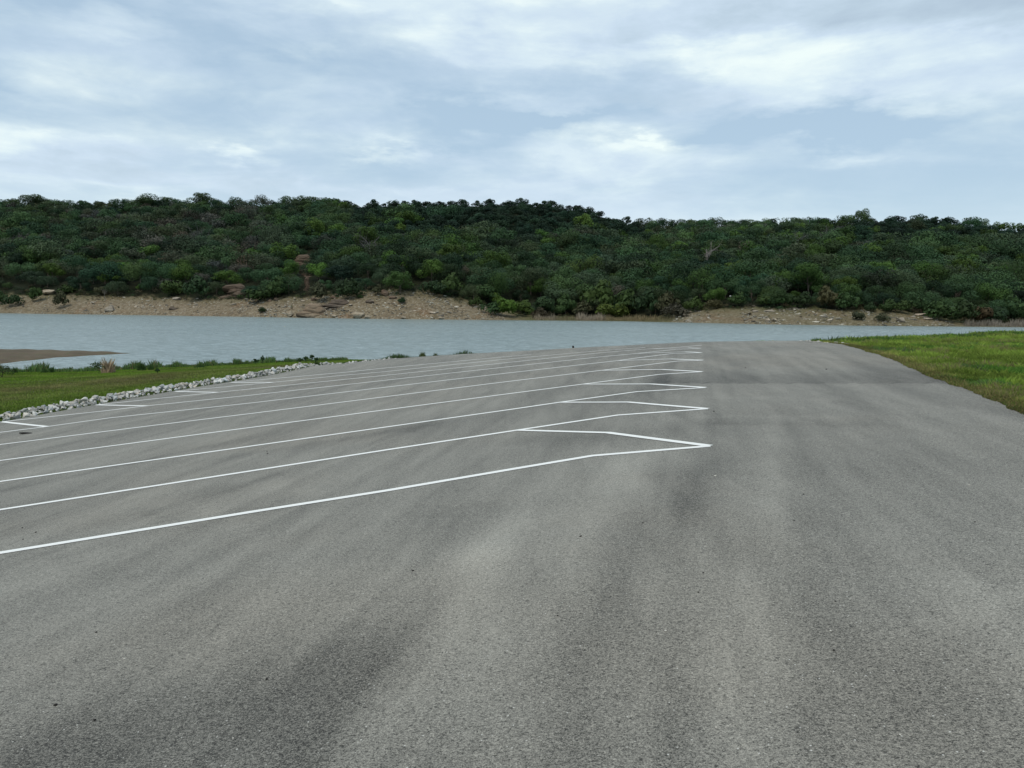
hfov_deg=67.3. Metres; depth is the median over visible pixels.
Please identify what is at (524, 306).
shrub
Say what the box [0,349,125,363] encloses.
sandbar
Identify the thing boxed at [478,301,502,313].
shrub
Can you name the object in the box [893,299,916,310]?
shrub
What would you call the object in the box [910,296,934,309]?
shrub
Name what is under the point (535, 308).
oak tree
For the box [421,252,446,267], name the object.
oak tree
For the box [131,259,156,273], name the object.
leafy tree
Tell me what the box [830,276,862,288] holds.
leafy tree
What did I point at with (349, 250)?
leafy tree
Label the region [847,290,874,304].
oak tree
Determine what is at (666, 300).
shrub
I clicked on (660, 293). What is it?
oak tree
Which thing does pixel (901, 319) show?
boulder
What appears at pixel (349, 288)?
shrub
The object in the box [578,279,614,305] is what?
shrub
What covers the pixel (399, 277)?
leafy tree
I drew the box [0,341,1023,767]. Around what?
asphalt lot
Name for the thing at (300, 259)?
rock ledge
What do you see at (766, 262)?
oak tree
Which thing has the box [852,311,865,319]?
shrub
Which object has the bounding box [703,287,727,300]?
leafy tree
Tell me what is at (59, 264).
thin tree
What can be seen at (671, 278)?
leafy tree
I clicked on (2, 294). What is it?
shrub
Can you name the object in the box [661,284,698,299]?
oak tree
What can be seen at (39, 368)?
shore weeds
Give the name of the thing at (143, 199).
leafy tree
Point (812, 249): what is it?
leafy tree
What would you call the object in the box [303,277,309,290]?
rock ledge
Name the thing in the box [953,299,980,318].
shrub
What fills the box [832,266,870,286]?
oak tree
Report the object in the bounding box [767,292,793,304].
shrub
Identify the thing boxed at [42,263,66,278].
leafy tree
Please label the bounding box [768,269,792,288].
leafy tree
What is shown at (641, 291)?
oak tree
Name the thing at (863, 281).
oak tree
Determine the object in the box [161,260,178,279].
leafy tree
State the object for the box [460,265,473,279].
thin tree
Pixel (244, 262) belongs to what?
dead tree
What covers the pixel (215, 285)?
oak tree
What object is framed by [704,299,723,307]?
shrub
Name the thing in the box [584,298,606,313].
oak tree
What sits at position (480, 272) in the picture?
oak tree
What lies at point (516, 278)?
oak tree
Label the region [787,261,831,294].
leafy tree
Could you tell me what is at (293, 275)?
oak tree
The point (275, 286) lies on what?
shrub
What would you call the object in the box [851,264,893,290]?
oak tree
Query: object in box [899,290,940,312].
oak tree
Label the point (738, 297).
shrub
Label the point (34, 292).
shrub
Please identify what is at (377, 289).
shrub
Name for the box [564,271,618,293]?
oak tree
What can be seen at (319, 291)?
shrub
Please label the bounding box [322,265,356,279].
juniper tree
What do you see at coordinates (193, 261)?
oak tree
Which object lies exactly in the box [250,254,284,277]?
thin tree
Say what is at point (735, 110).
sky
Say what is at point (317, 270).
leafy tree
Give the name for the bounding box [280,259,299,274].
leafy tree
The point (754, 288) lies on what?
oak tree
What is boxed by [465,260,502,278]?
oak tree
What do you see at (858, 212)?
leafy tree
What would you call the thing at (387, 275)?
oak tree
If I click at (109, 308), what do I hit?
boulder
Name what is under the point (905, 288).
oak tree
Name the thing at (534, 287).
leafy tree
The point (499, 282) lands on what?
oak tree
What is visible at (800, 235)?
leafy tree
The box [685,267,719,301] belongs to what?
leafy tree
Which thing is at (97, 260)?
leafy tree
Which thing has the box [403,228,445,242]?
oak tree
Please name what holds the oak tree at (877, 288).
on the shore hill
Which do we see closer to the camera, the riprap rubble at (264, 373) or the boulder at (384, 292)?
the riprap rubble at (264, 373)
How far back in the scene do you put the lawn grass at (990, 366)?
28.76 m
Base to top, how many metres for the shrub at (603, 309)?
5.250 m
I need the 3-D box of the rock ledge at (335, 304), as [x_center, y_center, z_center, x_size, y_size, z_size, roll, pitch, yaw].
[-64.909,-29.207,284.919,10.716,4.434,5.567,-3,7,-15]
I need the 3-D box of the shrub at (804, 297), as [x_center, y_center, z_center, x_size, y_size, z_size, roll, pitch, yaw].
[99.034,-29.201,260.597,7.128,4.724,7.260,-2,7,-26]
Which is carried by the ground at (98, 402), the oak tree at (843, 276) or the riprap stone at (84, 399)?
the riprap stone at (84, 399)
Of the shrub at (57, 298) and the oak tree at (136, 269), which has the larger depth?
the oak tree at (136, 269)
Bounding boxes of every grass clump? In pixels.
[100,357,116,372]
[136,361,146,369]
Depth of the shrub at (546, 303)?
288.98 m
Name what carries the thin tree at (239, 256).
on the shore hill
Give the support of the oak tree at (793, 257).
on the shore hill
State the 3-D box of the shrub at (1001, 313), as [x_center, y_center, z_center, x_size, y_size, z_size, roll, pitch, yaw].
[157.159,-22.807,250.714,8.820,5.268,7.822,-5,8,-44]
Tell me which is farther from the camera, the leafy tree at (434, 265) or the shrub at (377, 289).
the leafy tree at (434, 265)
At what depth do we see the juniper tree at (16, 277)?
355.20 m
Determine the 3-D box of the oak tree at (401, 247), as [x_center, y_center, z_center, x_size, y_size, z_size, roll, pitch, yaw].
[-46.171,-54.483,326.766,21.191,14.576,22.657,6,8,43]
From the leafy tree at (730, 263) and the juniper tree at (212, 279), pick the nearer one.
the leafy tree at (730, 263)
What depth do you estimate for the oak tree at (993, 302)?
254.53 m
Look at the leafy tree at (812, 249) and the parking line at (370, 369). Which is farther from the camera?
the leafy tree at (812, 249)
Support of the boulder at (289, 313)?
on the shore hill
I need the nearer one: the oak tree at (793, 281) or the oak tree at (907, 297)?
the oak tree at (907, 297)
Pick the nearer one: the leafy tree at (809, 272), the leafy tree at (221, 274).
the leafy tree at (809, 272)
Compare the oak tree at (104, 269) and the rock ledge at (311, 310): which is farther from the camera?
the oak tree at (104, 269)
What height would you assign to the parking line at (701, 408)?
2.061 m
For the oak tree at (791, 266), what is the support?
on the shore hill
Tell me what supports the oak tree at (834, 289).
on the shore hill
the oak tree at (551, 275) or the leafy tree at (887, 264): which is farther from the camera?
the oak tree at (551, 275)
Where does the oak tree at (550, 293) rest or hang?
on the shore hill
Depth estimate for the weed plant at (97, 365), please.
50.08 m
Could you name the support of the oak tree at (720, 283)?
on the shore hill
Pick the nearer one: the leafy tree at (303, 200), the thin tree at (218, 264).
the thin tree at (218, 264)
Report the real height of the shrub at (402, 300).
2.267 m
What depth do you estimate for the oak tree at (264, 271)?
322.06 m
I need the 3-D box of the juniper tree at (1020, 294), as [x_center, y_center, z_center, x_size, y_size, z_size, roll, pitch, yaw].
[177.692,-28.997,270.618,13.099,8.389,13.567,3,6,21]
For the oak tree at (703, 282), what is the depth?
292.79 m
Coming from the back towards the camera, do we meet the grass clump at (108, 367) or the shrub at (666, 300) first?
the shrub at (666, 300)
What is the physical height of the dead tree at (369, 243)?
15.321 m
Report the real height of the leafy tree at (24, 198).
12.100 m
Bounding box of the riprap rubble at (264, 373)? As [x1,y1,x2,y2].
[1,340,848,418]
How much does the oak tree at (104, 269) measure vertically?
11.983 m
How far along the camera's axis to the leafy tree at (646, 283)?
310.17 m
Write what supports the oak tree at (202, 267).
on the shore hill
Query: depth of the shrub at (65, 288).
334.25 m
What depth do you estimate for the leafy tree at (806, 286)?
282.92 m
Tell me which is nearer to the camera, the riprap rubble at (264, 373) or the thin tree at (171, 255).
the riprap rubble at (264, 373)
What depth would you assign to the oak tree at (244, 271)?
333.42 m
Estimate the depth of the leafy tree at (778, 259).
300.24 m
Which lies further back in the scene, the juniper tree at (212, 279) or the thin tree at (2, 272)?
the thin tree at (2, 272)
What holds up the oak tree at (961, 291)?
on the shore hill
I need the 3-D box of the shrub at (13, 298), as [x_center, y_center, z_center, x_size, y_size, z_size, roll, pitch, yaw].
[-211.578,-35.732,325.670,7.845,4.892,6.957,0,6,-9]
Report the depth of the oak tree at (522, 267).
329.59 m
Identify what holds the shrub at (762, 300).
on the shore hill
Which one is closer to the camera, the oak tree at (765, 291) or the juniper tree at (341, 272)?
the oak tree at (765, 291)
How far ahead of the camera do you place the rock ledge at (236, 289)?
315.39 m
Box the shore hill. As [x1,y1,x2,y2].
[0,204,1023,326]
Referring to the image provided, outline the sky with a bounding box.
[0,0,1023,231]
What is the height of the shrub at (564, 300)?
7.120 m
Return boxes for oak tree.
[0,249,36,267]
[3,262,42,280]
[19,271,48,284]
[32,258,64,276]
[37,276,60,287]
[59,254,94,277]
[68,279,91,288]
[77,261,122,283]
[103,281,129,294]
[122,261,157,282]
[138,261,177,281]
[138,276,162,289]
[157,262,199,282]
[180,254,215,271]
[189,264,218,280]
[207,281,228,293]
[220,251,254,269]
[234,267,254,281]
[240,285,258,293]
[249,263,280,280]
[250,267,282,281]
[257,279,286,292]
[271,276,303,293]
[272,259,296,270]
[282,274,297,280]
[300,258,331,279]
[319,279,333,289]
[328,255,359,274]
[331,279,350,290]
[350,251,376,271]
[353,263,378,277]
[371,267,393,280]
[372,238,419,262]
[378,253,428,277]
[383,274,408,284]
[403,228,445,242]
[404,245,441,262]
[405,242,435,261]
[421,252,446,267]
[421,252,463,278]
[429,263,467,282]
[458,284,482,297]
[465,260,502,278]
[465,267,515,291]
[472,266,491,283]
[486,271,509,300]
[501,271,518,291]
[503,264,526,276]
[505,269,531,285]
[508,266,549,294]
[512,289,530,299]
[525,272,552,287]
[532,302,545,310]
[540,281,577,300]
[544,265,578,283]
[547,274,593,300]
[553,300,578,313]
[563,253,604,277]
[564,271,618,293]
[570,289,588,303]
[579,268,608,278]
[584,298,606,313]
[602,275,621,289]
[617,280,636,293]
[636,286,662,296]
[643,275,672,291]
[647,234,670,251]
[649,288,687,308]
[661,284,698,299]
[662,260,718,289]
[689,288,710,299]
[690,271,729,290]
[705,277,744,297]
[726,260,779,285]
[727,272,769,294]
[731,279,768,298]
[740,258,777,276]
[759,285,779,296]
[763,286,794,305]
[766,270,806,288]
[777,257,820,290]
[779,251,828,275]
[809,266,850,287]
[811,292,834,305]
[820,266,831,276]
[829,274,869,290]
[830,262,877,274]
[830,283,851,294]
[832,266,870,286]
[845,269,897,292]
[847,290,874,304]
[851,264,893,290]
[864,285,897,300]
[871,292,900,304]
[880,267,925,293]
[886,268,918,286]
[893,281,926,299]
[896,264,914,272]
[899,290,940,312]
[913,279,955,300]
[921,290,947,303]
[931,281,981,302]
[933,272,983,296]
[937,297,958,305]
[949,297,966,303]
[952,284,982,299]
[968,269,1023,300]
[968,299,995,307]
[987,299,1023,318]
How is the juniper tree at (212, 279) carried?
on the shore hill
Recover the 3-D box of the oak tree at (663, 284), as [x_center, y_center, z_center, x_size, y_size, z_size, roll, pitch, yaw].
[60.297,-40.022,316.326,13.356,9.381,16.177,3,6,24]
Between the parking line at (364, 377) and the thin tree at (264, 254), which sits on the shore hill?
the thin tree at (264, 254)
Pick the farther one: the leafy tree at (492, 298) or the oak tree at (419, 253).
the oak tree at (419, 253)
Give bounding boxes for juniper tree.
[15,271,40,280]
[106,272,129,282]
[206,276,221,287]
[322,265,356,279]
[1007,290,1023,301]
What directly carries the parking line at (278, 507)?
on the asphalt lot
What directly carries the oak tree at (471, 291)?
on the shore hill
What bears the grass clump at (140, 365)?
on the ground at (98, 402)
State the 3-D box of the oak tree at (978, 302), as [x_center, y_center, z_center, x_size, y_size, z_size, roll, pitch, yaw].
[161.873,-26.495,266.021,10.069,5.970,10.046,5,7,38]
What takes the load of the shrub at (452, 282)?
on the shore hill
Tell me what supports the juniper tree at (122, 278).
on the shore hill
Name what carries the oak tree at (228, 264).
on the shore hill
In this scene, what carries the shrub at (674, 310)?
on the shore hill
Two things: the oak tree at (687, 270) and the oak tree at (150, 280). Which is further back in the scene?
the oak tree at (150, 280)
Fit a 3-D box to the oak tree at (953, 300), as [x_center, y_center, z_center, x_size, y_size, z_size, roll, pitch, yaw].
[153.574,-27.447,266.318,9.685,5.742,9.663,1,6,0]
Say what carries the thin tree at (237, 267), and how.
on the shore hill
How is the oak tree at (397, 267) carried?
on the shore hill
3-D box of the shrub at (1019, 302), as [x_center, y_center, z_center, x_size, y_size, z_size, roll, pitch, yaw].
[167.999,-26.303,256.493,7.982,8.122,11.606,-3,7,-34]
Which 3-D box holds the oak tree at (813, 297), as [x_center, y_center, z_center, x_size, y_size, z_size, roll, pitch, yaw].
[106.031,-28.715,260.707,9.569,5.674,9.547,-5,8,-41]
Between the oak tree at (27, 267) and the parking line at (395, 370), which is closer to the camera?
the parking line at (395, 370)
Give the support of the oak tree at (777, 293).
on the shore hill
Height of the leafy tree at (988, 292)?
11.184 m
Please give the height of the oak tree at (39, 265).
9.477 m
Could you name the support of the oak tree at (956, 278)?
on the shore hill
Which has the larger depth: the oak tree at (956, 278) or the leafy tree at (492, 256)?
the leafy tree at (492, 256)
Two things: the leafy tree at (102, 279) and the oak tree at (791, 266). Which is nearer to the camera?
the oak tree at (791, 266)
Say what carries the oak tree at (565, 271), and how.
on the shore hill
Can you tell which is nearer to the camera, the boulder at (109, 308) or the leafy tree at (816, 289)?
the leafy tree at (816, 289)
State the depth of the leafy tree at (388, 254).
310.57 m
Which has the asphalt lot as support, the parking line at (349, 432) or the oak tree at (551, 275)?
the parking line at (349, 432)
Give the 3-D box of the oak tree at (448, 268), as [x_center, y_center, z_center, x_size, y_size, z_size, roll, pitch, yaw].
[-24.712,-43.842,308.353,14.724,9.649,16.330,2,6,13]
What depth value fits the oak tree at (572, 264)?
332.94 m
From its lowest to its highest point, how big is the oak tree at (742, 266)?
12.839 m
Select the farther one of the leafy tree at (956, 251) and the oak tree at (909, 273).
the leafy tree at (956, 251)
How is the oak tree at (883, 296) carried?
on the shore hill
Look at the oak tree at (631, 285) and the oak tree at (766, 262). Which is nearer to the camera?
the oak tree at (766, 262)
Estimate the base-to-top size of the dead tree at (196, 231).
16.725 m
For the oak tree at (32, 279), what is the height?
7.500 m
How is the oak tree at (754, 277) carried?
on the shore hill
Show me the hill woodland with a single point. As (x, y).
(622, 252)
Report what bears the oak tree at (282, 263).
on the shore hill
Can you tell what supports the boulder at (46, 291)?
on the shore hill
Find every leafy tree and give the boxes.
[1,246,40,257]
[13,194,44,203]
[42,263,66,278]
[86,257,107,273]
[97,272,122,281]
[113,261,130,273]
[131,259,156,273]
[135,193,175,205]
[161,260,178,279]
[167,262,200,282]
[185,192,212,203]
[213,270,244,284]
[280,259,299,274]
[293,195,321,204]
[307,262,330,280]
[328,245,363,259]
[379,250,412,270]
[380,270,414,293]
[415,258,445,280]
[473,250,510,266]
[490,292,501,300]
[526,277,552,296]
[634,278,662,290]
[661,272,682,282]
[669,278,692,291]
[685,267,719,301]
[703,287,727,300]
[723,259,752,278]
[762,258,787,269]
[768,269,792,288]
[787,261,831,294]
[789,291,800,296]
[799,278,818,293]
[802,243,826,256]
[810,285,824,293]
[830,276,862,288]
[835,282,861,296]
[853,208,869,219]
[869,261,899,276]
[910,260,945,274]
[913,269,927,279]
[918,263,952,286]
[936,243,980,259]
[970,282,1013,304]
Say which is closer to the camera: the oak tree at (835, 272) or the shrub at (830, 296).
the shrub at (830, 296)
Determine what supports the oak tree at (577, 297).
on the shore hill
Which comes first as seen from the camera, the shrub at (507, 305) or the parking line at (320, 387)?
the parking line at (320, 387)
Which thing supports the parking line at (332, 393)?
on the asphalt lot
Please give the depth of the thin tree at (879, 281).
269.53 m
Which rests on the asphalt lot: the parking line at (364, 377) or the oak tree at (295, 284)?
the parking line at (364, 377)
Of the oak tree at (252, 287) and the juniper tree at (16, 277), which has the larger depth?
the juniper tree at (16, 277)
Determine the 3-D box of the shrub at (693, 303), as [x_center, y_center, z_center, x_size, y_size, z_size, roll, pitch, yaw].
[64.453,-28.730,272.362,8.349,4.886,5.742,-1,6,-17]
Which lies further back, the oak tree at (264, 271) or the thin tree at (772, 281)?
the oak tree at (264, 271)
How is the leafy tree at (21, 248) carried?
on the shore hill
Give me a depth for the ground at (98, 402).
34.15 m
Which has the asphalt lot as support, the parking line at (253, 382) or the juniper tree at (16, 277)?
the parking line at (253, 382)
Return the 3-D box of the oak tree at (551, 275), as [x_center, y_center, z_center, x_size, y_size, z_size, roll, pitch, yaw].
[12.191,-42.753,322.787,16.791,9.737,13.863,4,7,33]
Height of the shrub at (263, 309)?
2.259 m
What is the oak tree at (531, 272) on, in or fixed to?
on the shore hill
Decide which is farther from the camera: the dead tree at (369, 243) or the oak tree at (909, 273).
the dead tree at (369, 243)
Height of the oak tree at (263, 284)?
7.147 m
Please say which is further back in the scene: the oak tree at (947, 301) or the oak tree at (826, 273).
the oak tree at (826, 273)
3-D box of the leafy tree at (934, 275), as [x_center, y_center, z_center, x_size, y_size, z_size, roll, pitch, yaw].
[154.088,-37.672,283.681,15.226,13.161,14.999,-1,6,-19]
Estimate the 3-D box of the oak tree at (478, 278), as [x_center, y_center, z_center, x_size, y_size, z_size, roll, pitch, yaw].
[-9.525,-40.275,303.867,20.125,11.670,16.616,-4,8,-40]
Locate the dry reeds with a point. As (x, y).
(598, 317)
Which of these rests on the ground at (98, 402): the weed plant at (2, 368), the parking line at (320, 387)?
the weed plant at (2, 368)
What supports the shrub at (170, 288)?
on the shore hill
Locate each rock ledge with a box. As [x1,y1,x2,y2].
[218,284,245,298]
[294,254,312,265]
[296,303,325,317]
[299,270,310,276]
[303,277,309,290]
[322,299,348,309]
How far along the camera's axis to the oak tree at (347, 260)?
314.56 m
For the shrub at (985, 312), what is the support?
on the shore hill
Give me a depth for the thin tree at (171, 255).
359.23 m
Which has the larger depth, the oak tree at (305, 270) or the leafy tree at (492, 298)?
the oak tree at (305, 270)
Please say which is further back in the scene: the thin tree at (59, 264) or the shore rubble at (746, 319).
the thin tree at (59, 264)
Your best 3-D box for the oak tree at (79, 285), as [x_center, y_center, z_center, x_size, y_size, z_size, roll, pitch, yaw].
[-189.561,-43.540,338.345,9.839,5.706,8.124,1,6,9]
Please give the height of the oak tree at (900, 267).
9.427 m
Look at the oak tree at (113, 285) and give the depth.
328.00 m
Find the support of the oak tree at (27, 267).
on the shore hill
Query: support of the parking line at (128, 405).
on the asphalt lot
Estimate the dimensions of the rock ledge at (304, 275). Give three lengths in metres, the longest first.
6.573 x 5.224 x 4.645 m
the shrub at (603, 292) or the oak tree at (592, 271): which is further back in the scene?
the oak tree at (592, 271)
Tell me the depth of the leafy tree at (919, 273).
291.55 m
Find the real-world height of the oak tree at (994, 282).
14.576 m
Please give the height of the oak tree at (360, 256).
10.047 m
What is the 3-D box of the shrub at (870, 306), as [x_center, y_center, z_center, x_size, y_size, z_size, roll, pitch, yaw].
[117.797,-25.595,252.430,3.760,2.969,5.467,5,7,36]
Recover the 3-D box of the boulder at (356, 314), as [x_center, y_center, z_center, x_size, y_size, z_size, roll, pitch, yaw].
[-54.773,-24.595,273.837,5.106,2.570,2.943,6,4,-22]
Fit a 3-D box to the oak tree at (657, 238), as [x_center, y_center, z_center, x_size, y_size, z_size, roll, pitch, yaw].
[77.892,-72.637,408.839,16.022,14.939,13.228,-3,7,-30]
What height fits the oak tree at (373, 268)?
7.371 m
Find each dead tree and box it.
[183,222,209,239]
[237,255,252,272]
[356,233,380,252]
[704,240,722,259]
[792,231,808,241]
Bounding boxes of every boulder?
[43,289,55,293]
[104,305,113,311]
[286,311,292,316]
[351,311,364,317]
[381,289,388,295]
[896,317,904,321]
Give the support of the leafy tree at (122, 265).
on the shore hill
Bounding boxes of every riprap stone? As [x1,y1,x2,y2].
[23,412,29,417]
[78,397,87,401]
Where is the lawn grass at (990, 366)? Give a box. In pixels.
[0,329,1023,418]
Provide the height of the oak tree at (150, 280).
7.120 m
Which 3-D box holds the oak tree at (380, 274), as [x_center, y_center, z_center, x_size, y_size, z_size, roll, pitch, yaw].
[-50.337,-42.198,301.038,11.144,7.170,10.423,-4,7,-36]
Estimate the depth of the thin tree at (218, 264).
348.03 m
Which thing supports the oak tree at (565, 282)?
on the shore hill
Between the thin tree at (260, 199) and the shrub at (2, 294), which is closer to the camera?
the shrub at (2, 294)
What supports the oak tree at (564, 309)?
on the shore hill
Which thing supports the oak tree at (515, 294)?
on the shore hill
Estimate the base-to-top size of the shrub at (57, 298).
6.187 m
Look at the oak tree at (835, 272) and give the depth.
284.35 m
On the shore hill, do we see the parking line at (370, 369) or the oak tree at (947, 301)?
the oak tree at (947, 301)
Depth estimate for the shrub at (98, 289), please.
328.76 m
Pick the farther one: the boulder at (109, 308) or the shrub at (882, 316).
the boulder at (109, 308)
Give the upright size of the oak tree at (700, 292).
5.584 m
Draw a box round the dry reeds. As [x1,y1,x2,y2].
[521,311,1023,326]
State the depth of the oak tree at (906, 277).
269.46 m
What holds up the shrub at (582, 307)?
on the shore hill
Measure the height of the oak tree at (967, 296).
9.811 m
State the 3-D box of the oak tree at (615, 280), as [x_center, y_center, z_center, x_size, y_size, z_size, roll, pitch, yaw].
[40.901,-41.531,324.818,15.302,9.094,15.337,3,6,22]
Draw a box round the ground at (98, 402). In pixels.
[0,366,302,421]
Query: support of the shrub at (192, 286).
on the shore hill
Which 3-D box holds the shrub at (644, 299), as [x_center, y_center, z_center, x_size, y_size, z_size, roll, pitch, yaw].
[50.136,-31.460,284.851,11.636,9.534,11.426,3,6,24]
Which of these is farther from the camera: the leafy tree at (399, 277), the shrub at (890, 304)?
the leafy tree at (399, 277)
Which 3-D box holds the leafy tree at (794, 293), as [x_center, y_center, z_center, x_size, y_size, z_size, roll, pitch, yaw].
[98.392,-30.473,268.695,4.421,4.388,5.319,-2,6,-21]
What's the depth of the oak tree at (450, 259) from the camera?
312.33 m
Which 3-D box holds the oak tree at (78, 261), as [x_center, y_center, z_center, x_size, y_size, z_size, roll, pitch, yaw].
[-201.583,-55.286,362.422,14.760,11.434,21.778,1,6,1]
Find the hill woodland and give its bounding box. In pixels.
[0,195,1023,286]
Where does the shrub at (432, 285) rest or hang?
on the shore hill
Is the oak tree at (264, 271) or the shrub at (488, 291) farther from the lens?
the oak tree at (264, 271)
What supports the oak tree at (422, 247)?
on the shore hill
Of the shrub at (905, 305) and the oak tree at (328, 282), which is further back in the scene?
the oak tree at (328, 282)
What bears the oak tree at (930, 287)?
on the shore hill
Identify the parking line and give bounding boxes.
[0,359,697,444]
[0,369,702,460]
[0,384,705,481]
[0,402,707,509]
[0,429,710,553]
[2,348,695,421]
[3,421,46,426]
[5,352,701,431]
[98,404,147,405]
[99,345,698,404]
[183,347,644,390]
[236,382,270,382]
[239,354,530,381]
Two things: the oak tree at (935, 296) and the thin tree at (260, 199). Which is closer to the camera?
the oak tree at (935, 296)
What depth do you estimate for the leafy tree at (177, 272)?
328.69 m
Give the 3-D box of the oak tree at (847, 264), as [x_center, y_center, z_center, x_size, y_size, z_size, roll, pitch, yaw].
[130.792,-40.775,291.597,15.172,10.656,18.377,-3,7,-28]
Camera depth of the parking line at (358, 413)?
17.84 m
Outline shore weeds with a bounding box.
[0,329,1023,372]
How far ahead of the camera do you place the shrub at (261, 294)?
301.57 m
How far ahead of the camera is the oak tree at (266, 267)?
329.26 m
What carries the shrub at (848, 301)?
on the shore hill
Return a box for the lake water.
[0,313,1023,369]
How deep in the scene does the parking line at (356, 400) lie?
20.99 m
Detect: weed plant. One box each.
[0,365,16,376]
[89,361,104,368]
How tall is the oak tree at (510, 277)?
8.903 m
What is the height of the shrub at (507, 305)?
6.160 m
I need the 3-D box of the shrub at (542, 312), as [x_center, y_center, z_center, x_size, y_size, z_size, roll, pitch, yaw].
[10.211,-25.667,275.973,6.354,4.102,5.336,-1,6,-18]
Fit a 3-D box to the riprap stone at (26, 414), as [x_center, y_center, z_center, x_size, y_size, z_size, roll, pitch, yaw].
[-15.148,0.967,23.989,0.223,0.160,0.156,-7,21,-34]
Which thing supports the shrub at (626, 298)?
on the shore hill
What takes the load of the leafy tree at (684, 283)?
on the shore hill
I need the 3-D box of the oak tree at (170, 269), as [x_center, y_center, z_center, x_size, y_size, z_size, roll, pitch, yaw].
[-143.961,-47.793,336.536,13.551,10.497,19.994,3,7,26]
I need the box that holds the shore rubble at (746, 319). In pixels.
[8,290,954,325]
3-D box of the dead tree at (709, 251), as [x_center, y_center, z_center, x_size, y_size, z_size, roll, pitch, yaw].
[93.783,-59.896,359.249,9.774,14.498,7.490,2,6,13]
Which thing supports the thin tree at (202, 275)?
on the shore hill
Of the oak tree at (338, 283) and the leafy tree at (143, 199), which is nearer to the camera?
the oak tree at (338, 283)
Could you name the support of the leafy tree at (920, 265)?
on the shore hill
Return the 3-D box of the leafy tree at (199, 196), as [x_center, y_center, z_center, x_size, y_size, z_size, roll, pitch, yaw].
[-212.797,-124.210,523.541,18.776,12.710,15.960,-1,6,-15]
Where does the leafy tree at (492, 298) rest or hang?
on the shore hill
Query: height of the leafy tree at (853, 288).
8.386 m
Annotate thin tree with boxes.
[0,268,11,278]
[44,260,70,277]
[163,250,195,260]
[192,272,211,279]
[206,259,230,270]
[227,262,253,272]
[230,251,258,268]
[240,251,271,266]
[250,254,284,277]
[254,194,267,205]
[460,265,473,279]
[612,284,626,294]
[754,275,791,290]
[861,269,899,294]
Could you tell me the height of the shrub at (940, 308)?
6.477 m
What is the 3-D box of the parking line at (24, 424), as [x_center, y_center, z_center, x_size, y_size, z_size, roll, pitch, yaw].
[-13.929,1.138,21.914,3.444,0.231,0.140,5,8,39]
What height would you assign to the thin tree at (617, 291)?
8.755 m
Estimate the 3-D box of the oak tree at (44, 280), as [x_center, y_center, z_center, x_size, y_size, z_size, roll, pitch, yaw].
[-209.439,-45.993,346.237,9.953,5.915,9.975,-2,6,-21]
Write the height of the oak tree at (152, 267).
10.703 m
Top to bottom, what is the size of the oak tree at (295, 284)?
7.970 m
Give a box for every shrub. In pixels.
[0,291,5,301]
[0,294,24,304]
[28,286,42,299]
[52,291,68,304]
[55,284,79,292]
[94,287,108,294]
[159,280,184,293]
[181,275,211,295]
[244,288,274,300]
[258,307,266,311]
[266,275,291,294]
[308,281,327,297]
[331,278,366,296]
[371,284,383,292]
[397,297,406,302]
[417,280,447,292]
[437,272,464,292]
[468,296,482,304]
[475,283,498,299]
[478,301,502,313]
[496,297,518,313]
[515,299,533,314]
[532,307,548,316]
[534,295,557,313]
[556,292,576,308]
[569,301,593,314]
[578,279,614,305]
[595,303,629,316]
[608,287,635,312]
[630,286,658,311]
[654,291,680,310]
[660,303,689,316]
[682,296,705,309]
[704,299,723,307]
[727,291,748,304]
[756,295,772,304]
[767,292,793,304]
[792,291,811,303]
[816,285,840,304]
[835,291,864,308]
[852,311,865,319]
[864,302,877,310]
[873,312,891,320]
[879,298,896,310]
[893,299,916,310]
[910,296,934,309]
[923,300,960,318]
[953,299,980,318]
[972,305,993,321]
[983,306,1008,320]
[1000,294,1023,316]
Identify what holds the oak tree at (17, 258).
on the shore hill
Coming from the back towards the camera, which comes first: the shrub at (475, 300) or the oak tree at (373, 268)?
the oak tree at (373, 268)
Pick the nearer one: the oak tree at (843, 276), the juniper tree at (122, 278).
the oak tree at (843, 276)

